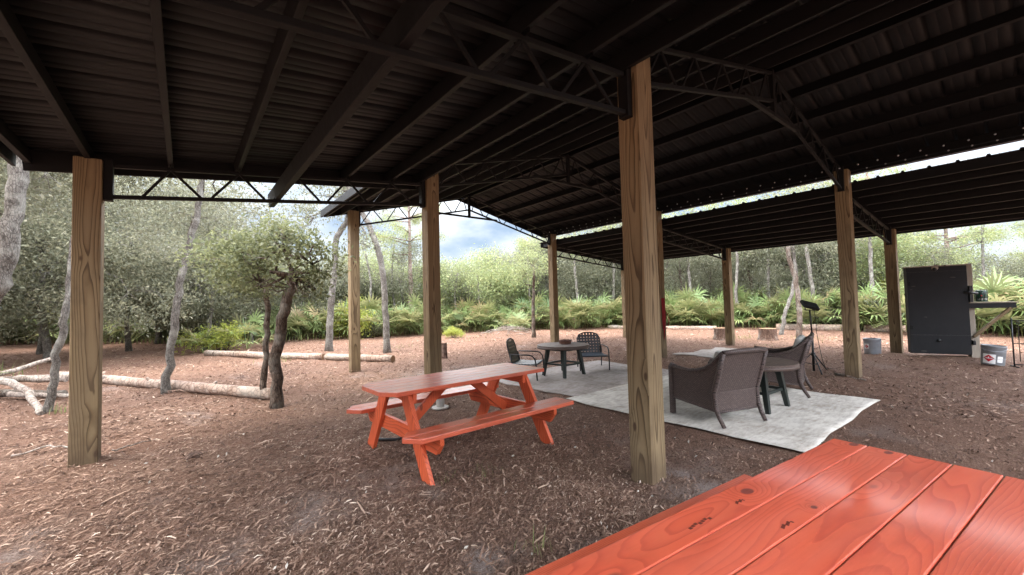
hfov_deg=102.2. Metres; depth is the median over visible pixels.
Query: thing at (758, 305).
shrub
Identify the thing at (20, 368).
dead branch
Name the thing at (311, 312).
shrub
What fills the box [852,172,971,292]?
pine tree
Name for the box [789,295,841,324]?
shrub
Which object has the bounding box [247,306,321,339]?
shrub
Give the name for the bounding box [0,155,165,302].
oak tree
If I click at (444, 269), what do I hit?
scrub oak
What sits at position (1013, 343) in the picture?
fire tool rack
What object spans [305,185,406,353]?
oak tree
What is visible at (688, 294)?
saw palmetto
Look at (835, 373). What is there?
twig
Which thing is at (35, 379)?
dead branch
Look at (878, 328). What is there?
fallen log
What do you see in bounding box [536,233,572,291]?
scrub oak
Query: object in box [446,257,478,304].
scrub oak
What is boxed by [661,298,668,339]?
rope
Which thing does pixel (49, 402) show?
oak tree
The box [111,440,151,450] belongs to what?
twig
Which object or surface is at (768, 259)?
slim tree
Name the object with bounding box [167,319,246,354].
shrub
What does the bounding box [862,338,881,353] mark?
metal bucket
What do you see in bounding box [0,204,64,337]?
scrub oak
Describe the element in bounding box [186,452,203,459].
bark piece
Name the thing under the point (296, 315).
saw palmetto
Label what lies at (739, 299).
saw palmetto
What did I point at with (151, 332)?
shrub
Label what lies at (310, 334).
grass
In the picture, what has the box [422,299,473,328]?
shrub
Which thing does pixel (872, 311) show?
saw palmetto
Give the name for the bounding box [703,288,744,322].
shrub
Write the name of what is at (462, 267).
slim tree
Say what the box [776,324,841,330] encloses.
fallen log
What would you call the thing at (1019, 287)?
saw palmetto
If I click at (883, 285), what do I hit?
shrub
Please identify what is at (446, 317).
saw palmetto
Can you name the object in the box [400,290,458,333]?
saw palmetto
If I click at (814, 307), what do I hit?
work light
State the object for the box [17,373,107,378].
dead branch
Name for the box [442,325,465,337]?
shrub
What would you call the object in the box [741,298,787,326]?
saw palmetto
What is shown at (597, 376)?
rug
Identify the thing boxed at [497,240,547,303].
scrub oak
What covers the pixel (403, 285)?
scrub oak
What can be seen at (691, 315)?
saw palmetto
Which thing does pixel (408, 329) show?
shrub
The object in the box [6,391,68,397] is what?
dead branch
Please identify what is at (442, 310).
shrub
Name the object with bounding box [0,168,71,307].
scrub oak
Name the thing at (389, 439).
hose
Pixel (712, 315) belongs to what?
saw palmetto
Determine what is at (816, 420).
rug
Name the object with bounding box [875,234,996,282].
scrub oak
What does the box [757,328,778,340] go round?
tree stump
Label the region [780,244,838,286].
scrub oak
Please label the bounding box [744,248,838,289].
scrub oak
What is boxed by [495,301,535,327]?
saw palmetto
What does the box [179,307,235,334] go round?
saw palmetto
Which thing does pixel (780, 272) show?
woodland
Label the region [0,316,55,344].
shrub
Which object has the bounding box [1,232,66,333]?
scrub oak
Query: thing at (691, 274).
scrub oak
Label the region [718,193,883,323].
scrub oak
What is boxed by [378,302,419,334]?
saw palmetto
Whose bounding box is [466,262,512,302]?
scrub oak
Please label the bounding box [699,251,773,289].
scrub oak
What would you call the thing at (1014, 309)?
saw palmetto
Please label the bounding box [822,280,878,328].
saw palmetto
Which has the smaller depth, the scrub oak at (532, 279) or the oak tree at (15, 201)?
the oak tree at (15, 201)
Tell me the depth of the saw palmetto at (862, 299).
15.53 m
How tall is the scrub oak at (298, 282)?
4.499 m
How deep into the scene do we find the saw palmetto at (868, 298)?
16.03 m
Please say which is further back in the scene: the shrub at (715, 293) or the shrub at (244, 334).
the shrub at (715, 293)
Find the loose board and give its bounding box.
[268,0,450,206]
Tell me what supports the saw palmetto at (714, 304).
on the ground at (726, 455)
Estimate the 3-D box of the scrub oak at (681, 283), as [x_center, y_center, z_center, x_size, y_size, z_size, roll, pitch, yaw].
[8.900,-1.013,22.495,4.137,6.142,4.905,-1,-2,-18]
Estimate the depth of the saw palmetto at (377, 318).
18.60 m
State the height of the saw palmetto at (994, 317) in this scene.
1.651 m
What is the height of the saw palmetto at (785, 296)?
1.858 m
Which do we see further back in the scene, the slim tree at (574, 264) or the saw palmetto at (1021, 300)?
the slim tree at (574, 264)
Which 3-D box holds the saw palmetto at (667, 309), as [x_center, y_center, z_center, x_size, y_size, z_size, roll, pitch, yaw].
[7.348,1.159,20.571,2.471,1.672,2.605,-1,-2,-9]
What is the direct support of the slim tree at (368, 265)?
on the ground at (726, 455)
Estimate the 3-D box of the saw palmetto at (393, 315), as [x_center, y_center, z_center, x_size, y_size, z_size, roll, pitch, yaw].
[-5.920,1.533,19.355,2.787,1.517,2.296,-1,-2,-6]
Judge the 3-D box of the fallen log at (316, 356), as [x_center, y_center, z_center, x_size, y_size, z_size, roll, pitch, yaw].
[-5.943,1.940,11.663,1.656,0.208,0.194,-2,-2,22]
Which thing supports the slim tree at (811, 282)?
on the ground at (726, 455)
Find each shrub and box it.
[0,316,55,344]
[6,315,69,340]
[35,324,103,343]
[103,311,150,342]
[103,326,152,343]
[130,319,181,342]
[158,318,232,337]
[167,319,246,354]
[240,316,292,340]
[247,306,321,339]
[290,298,326,336]
[293,294,347,335]
[301,293,375,332]
[322,296,377,338]
[360,322,382,337]
[381,295,448,330]
[397,318,418,333]
[409,302,474,330]
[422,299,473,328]
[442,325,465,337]
[468,297,498,327]
[474,310,513,328]
[488,299,521,325]
[496,296,548,325]
[518,306,548,328]
[669,305,714,325]
[695,285,740,320]
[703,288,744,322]
[716,287,780,324]
[747,280,839,321]
[762,293,826,323]
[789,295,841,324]
[800,286,864,323]
[824,286,905,324]
[865,265,905,324]
[973,268,1022,326]
[975,281,1023,332]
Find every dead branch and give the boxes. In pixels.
[0,357,50,376]
[0,377,43,414]
[0,389,67,397]
[1,375,68,382]
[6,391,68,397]
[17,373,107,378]
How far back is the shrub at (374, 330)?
18.79 m
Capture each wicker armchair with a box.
[668,347,767,428]
[754,334,813,397]
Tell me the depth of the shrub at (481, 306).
24.09 m
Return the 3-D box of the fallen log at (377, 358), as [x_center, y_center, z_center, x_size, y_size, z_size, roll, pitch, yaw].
[-4.073,1.862,10.941,2.236,0.194,0.197,-2,-2,21]
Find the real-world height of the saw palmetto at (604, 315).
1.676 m
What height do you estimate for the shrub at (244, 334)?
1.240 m
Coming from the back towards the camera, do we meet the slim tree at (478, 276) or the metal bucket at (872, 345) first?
the slim tree at (478, 276)
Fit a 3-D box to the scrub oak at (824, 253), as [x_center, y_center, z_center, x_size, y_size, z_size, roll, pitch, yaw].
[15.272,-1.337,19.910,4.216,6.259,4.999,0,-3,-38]
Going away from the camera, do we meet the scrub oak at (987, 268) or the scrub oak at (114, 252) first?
the scrub oak at (114, 252)
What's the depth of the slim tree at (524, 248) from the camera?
22.62 m
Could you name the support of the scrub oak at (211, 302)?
on the ground at (726, 455)
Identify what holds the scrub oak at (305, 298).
on the ground at (726, 455)
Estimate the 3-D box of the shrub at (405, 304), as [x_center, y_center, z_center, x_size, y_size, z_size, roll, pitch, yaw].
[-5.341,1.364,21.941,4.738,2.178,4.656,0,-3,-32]
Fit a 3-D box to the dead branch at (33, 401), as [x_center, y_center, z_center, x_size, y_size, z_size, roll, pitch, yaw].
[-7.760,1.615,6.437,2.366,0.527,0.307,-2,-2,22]
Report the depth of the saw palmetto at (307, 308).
19.60 m
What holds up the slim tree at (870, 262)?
on the ground at (726, 455)
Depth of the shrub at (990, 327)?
14.25 m
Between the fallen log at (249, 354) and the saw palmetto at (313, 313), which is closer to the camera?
the fallen log at (249, 354)
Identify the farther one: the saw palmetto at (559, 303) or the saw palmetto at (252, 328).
the saw palmetto at (559, 303)
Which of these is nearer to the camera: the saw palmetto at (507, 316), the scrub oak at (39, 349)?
the scrub oak at (39, 349)
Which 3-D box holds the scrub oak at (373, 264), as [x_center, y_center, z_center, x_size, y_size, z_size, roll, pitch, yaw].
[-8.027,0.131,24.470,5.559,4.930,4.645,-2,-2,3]
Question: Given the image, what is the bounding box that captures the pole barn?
[0,0,1023,485]
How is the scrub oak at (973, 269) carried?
on the ground at (726, 455)
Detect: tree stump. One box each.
[441,343,447,358]
[713,327,724,339]
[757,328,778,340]
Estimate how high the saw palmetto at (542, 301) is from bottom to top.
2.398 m
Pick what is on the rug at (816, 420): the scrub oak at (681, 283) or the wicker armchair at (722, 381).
the wicker armchair at (722, 381)
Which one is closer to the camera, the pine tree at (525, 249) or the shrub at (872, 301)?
the shrub at (872, 301)
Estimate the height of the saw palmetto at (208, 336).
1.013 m
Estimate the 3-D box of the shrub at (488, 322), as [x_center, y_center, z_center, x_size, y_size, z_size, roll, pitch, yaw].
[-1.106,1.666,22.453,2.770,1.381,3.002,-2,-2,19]
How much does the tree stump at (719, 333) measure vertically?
0.422 m
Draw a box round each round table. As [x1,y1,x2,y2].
[537,342,588,378]
[712,357,799,414]
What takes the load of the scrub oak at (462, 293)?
on the ground at (726, 455)
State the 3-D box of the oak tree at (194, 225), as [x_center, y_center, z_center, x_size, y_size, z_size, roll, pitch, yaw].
[-6.792,-0.985,8.174,3.675,5.893,4.602,-3,-3,38]
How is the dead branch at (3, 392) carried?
on the ground at (726, 455)
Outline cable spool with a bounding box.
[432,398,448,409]
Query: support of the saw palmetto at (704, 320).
on the ground at (726, 455)
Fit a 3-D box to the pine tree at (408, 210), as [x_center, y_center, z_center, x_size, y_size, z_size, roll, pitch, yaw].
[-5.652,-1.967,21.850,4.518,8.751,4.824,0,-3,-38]
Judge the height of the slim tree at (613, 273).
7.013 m
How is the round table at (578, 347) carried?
on the rug at (597, 376)
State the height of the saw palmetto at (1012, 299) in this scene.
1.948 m
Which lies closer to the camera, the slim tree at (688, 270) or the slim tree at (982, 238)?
the slim tree at (982, 238)
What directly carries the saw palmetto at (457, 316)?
on the ground at (726, 455)
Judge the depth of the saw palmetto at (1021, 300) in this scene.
11.80 m
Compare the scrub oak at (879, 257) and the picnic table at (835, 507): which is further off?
the scrub oak at (879, 257)
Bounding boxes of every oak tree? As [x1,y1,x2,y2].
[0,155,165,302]
[0,157,211,413]
[29,173,292,394]
[168,231,299,399]
[172,208,361,408]
[257,183,385,350]
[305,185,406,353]
[501,246,558,337]
[750,192,826,334]
[754,175,872,337]
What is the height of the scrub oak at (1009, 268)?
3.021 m
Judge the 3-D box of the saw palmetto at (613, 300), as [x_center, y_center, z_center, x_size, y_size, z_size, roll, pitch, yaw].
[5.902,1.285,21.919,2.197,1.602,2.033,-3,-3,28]
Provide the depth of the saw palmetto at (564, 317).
20.61 m
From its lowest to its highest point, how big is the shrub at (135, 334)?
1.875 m
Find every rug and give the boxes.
[499,360,668,396]
[566,375,879,451]
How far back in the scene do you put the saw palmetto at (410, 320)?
19.05 m
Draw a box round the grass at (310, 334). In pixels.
[0,320,1022,557]
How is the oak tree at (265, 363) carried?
on the ground at (726, 455)
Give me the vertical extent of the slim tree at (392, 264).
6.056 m
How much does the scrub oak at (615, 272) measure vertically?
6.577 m
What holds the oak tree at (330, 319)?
on the ground at (726, 455)
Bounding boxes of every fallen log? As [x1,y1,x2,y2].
[59,371,269,399]
[203,349,263,358]
[280,353,324,359]
[324,354,394,361]
[608,325,716,329]
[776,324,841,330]
[863,324,906,332]
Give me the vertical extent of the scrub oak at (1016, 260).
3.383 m
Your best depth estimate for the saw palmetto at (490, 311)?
21.45 m
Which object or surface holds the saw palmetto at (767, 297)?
on the ground at (726, 455)
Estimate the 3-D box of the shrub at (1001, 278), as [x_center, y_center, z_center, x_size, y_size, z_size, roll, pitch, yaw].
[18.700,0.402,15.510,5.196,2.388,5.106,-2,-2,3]
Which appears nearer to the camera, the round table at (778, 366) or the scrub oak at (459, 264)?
the round table at (778, 366)
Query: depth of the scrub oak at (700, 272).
28.88 m
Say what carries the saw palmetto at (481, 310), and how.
on the ground at (726, 455)
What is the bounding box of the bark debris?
[0,323,1023,458]
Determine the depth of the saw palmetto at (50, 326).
17.80 m
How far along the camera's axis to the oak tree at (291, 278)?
5.93 m
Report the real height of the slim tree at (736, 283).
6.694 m
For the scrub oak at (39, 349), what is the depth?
14.59 m
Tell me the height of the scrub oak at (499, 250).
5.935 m
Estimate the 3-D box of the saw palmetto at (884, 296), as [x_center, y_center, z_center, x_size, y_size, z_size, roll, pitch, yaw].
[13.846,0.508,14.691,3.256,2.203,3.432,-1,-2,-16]
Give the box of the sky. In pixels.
[5,140,1023,298]
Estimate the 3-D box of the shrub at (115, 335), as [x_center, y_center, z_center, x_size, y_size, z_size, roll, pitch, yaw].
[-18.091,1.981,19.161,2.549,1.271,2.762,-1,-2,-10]
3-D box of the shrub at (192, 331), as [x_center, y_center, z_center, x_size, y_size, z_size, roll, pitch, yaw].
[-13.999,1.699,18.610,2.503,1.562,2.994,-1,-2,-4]
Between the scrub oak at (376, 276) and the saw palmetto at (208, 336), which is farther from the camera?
the scrub oak at (376, 276)
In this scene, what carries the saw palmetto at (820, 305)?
on the ground at (726, 455)
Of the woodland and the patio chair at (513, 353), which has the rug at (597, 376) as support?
the patio chair at (513, 353)
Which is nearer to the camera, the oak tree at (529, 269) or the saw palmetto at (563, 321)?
the oak tree at (529, 269)
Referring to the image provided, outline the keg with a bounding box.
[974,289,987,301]
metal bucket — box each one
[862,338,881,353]
[980,344,1007,365]
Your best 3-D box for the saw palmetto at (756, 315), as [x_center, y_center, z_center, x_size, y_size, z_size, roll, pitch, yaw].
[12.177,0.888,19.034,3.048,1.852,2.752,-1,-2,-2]
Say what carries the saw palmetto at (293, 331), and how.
on the ground at (726, 455)
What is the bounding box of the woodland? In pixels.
[25,239,1021,303]
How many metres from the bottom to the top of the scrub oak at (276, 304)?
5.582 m
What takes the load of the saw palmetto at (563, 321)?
on the ground at (726, 455)
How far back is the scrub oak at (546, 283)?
23.71 m
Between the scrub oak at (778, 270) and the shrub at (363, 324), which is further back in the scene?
the scrub oak at (778, 270)
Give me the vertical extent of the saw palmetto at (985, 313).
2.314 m
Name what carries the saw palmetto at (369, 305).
on the ground at (726, 455)
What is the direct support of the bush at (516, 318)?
on the ground at (726, 455)
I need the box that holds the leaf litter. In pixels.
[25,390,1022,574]
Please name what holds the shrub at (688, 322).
on the ground at (726, 455)
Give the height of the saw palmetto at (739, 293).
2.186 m
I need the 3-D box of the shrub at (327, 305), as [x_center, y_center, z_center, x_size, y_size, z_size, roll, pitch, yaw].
[-9.364,1.431,22.532,4.620,2.286,4.872,-2,-2,4]
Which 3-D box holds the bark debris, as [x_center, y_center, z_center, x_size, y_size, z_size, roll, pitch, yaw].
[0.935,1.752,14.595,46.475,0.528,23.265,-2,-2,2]
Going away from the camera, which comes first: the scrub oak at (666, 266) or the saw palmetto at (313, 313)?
the saw palmetto at (313, 313)
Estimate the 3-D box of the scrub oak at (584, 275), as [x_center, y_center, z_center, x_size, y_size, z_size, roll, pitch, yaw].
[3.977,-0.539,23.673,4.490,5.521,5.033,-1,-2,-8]
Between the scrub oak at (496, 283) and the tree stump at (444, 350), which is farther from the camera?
the scrub oak at (496, 283)
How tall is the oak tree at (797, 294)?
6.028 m
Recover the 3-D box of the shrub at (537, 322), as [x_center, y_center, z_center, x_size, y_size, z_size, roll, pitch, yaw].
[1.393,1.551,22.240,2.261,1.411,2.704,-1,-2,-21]
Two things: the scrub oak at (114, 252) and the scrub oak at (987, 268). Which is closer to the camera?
the scrub oak at (114, 252)
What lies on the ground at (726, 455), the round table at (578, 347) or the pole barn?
the pole barn
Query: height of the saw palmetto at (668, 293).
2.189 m
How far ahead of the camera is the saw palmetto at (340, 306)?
18.55 m
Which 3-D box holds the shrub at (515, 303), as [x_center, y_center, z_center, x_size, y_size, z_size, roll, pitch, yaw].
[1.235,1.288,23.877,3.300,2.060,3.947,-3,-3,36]
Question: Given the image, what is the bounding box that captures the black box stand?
[902,263,1018,357]
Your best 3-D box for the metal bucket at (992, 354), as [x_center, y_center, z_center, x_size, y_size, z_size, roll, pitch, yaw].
[8.861,1.241,7.603,0.342,0.355,0.337,1,2,-41]
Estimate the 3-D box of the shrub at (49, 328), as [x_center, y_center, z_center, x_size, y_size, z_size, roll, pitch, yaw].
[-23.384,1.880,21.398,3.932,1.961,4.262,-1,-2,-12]
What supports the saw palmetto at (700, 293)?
on the ground at (726, 455)
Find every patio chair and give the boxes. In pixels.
[506,338,544,380]
[576,332,609,370]
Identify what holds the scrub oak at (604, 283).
on the ground at (726, 455)
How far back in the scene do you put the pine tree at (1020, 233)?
17.07 m
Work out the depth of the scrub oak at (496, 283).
22.47 m
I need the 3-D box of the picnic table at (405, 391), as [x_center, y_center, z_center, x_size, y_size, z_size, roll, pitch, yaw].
[-0.544,1.262,4.220,1.830,0.720,1.500,1,-3,-40]
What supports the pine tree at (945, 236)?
on the ground at (726, 455)
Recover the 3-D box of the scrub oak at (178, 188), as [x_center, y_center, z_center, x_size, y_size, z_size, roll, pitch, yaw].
[-13.307,-1.538,17.706,8.716,8.019,6.338,-1,-2,-10]
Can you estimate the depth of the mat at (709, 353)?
10.66 m
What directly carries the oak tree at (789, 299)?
on the ground at (726, 455)
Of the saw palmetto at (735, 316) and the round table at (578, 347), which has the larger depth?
the saw palmetto at (735, 316)
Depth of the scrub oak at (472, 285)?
26.71 m
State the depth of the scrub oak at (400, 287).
21.86 m
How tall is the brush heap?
0.573 m
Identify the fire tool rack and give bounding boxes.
[1009,318,1023,367]
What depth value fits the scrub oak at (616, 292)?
23.00 m
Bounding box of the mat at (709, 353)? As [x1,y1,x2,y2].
[673,347,734,357]
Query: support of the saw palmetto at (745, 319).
on the ground at (726, 455)
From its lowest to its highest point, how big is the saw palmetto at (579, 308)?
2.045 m
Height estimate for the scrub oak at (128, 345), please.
6.829 m
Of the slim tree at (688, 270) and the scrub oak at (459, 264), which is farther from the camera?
the scrub oak at (459, 264)
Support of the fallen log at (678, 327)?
on the ground at (726, 455)
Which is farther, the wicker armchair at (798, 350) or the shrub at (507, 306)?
the shrub at (507, 306)
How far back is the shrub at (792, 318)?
18.38 m
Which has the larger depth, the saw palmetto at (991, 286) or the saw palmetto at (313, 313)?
the saw palmetto at (313, 313)
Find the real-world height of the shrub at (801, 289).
2.211 m
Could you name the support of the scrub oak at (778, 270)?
on the ground at (726, 455)
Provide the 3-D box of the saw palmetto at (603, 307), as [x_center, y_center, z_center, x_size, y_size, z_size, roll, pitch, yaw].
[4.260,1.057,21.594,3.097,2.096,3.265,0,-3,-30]
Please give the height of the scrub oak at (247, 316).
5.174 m
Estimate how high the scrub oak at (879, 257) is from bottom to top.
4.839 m
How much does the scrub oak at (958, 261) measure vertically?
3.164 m
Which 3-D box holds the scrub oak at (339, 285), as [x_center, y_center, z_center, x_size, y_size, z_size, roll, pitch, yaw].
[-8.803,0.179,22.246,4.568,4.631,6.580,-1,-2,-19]
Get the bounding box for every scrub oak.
[0,163,212,347]
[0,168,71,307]
[0,173,187,361]
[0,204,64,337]
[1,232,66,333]
[3,193,125,353]
[26,177,215,343]
[26,214,134,342]
[50,177,208,350]
[103,181,297,349]
[104,178,301,332]
[191,216,306,337]
[195,225,316,343]
[258,257,328,303]
[274,252,339,328]
[278,252,361,306]
[309,250,379,333]
[323,247,401,305]
[341,248,417,301]
[360,232,449,331]
[373,250,412,297]
[380,259,422,305]
[399,249,476,305]
[440,264,486,323]
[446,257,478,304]
[446,268,496,305]
[453,241,547,327]
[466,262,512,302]
[471,242,515,294]
[497,234,567,298]
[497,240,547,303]
[508,236,600,325]
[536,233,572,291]
[544,223,621,324]
[544,235,611,304]
[569,261,620,300]
[596,223,665,288]
[662,217,697,291]
[664,254,718,299]
[665,212,739,295]
[674,254,742,287]
[683,253,742,322]
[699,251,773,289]
[708,249,784,323]
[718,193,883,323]
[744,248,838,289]
[759,247,812,284]
[770,241,882,323]
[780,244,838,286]
[828,231,996,290]
[838,231,936,284]
[856,228,1017,275]
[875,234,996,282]
[938,256,985,280]
[961,252,1008,280]
[977,250,1023,285]
[978,252,1023,280]
[997,249,1023,276]
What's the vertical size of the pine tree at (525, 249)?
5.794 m
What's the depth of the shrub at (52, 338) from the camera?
18.84 m
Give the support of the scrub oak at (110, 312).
on the ground at (726, 455)
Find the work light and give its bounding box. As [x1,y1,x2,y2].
[800,300,843,374]
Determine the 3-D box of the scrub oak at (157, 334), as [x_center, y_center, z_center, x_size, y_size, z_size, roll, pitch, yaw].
[-15.329,-1.556,18.384,6.474,8.191,8.903,-1,-2,-3]
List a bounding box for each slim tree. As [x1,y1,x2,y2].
[341,236,397,334]
[365,223,418,331]
[440,260,473,326]
[465,262,492,323]
[505,231,548,328]
[557,227,599,327]
[587,223,619,324]
[666,203,717,324]
[699,197,750,326]
[728,189,792,325]
[763,180,833,323]
[851,164,912,291]
[937,223,1016,322]
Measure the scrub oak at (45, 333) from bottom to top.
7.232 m
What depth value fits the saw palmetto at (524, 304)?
22.25 m
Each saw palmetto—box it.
[15,308,107,339]
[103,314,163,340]
[175,328,229,352]
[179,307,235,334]
[213,308,273,348]
[220,313,275,340]
[255,306,300,335]
[269,304,326,339]
[286,301,323,337]
[292,302,345,337]
[301,297,362,336]
[334,295,397,337]
[344,292,405,336]
[365,309,413,334]
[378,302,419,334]
[392,306,423,334]
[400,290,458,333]
[413,309,453,332]
[441,304,475,328]
[445,297,486,329]
[459,298,506,331]
[467,301,515,329]
[468,300,506,330]
[487,304,530,327]
[493,287,548,318]
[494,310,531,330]
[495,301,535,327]
[497,295,549,327]
[512,289,564,327]
[528,294,569,327]
[545,295,597,328]
[558,298,600,328]
[559,295,598,328]
[576,288,621,326]
[580,296,612,326]
[588,292,621,326]
[605,299,622,324]
[606,302,622,324]
[665,285,715,325]
[665,288,693,324]
[665,292,710,325]
[665,294,683,325]
[665,295,702,325]
[666,285,723,325]
[684,291,735,326]
[689,295,721,325]
[694,296,743,326]
[710,299,751,325]
[720,281,767,323]
[722,284,770,324]
[734,294,790,327]
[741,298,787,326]
[743,288,794,326]
[746,284,786,323]
[756,284,836,323]
[758,287,825,325]
[766,283,861,323]
[786,285,841,327]
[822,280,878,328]
[825,269,904,324]
[829,291,887,323]
[838,284,904,327]
[841,292,902,324]
[859,280,906,331]
[877,290,975,321]
[973,267,1023,334]
[973,283,1023,332]
[975,278,1023,331]
[975,289,1019,328]
[976,283,1015,332]
[981,282,1023,327]
[987,280,1023,331]
[1004,290,1023,322]
[1010,276,1023,317]
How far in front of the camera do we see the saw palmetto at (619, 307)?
20.97 m
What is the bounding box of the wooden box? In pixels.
[559,339,571,343]
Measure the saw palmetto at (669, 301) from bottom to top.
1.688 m
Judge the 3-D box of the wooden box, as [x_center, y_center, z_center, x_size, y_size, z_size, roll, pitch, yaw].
[1.054,1.072,8.180,0.240,0.070,0.240,-3,-3,29]
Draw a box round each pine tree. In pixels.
[365,202,447,331]
[510,235,547,293]
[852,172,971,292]
[914,223,1018,264]
[1003,220,1023,258]
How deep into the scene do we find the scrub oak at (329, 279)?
22.96 m
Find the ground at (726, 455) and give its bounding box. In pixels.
[0,317,1023,574]
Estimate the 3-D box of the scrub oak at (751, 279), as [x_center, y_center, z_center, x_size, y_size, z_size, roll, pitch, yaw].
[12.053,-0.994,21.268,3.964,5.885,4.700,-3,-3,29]
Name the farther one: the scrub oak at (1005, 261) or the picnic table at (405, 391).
the scrub oak at (1005, 261)
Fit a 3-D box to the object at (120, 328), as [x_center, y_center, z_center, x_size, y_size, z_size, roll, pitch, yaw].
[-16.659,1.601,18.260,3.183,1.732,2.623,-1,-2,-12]
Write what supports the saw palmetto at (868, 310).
on the ground at (726, 455)
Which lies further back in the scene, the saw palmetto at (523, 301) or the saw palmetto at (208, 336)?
the saw palmetto at (523, 301)
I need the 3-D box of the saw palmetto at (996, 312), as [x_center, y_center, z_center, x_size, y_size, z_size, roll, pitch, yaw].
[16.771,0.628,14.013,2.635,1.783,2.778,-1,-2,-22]
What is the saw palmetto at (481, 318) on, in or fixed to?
on the ground at (726, 455)
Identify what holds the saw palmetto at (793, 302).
on the ground at (726, 455)
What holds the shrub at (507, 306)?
on the ground at (726, 455)
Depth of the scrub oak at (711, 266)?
22.60 m
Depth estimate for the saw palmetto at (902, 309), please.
14.70 m
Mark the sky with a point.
(462, 232)
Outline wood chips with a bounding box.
[0,324,1023,574]
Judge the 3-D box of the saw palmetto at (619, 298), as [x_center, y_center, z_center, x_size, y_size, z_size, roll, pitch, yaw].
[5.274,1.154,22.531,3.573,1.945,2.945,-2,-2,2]
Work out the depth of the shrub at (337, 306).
20.04 m
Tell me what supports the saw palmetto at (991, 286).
on the ground at (726, 455)
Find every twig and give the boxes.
[11,445,67,456]
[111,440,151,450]
[834,372,865,380]
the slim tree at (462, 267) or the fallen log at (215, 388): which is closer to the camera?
the fallen log at (215, 388)
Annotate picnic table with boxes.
[347,363,573,484]
[525,439,1023,574]
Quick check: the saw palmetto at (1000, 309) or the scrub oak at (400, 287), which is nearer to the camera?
the saw palmetto at (1000, 309)
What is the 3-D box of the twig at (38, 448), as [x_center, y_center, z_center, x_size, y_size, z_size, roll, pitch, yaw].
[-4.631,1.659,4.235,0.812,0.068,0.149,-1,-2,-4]
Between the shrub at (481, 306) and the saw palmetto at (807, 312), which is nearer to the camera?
the saw palmetto at (807, 312)
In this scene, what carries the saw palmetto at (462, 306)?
on the ground at (726, 455)
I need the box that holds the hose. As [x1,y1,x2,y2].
[378,437,401,440]
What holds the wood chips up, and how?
on the ground at (726, 455)
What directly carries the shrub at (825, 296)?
on the ground at (726, 455)
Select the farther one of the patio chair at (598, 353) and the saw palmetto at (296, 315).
the saw palmetto at (296, 315)
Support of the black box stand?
on the ground at (726, 455)
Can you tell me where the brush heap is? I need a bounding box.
[482,325,536,337]
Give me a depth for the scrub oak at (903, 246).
19.59 m
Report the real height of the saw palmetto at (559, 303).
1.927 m
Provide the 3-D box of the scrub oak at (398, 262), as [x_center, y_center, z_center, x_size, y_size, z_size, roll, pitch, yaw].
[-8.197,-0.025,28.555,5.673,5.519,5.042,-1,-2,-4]
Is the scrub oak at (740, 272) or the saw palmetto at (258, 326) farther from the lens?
the scrub oak at (740, 272)

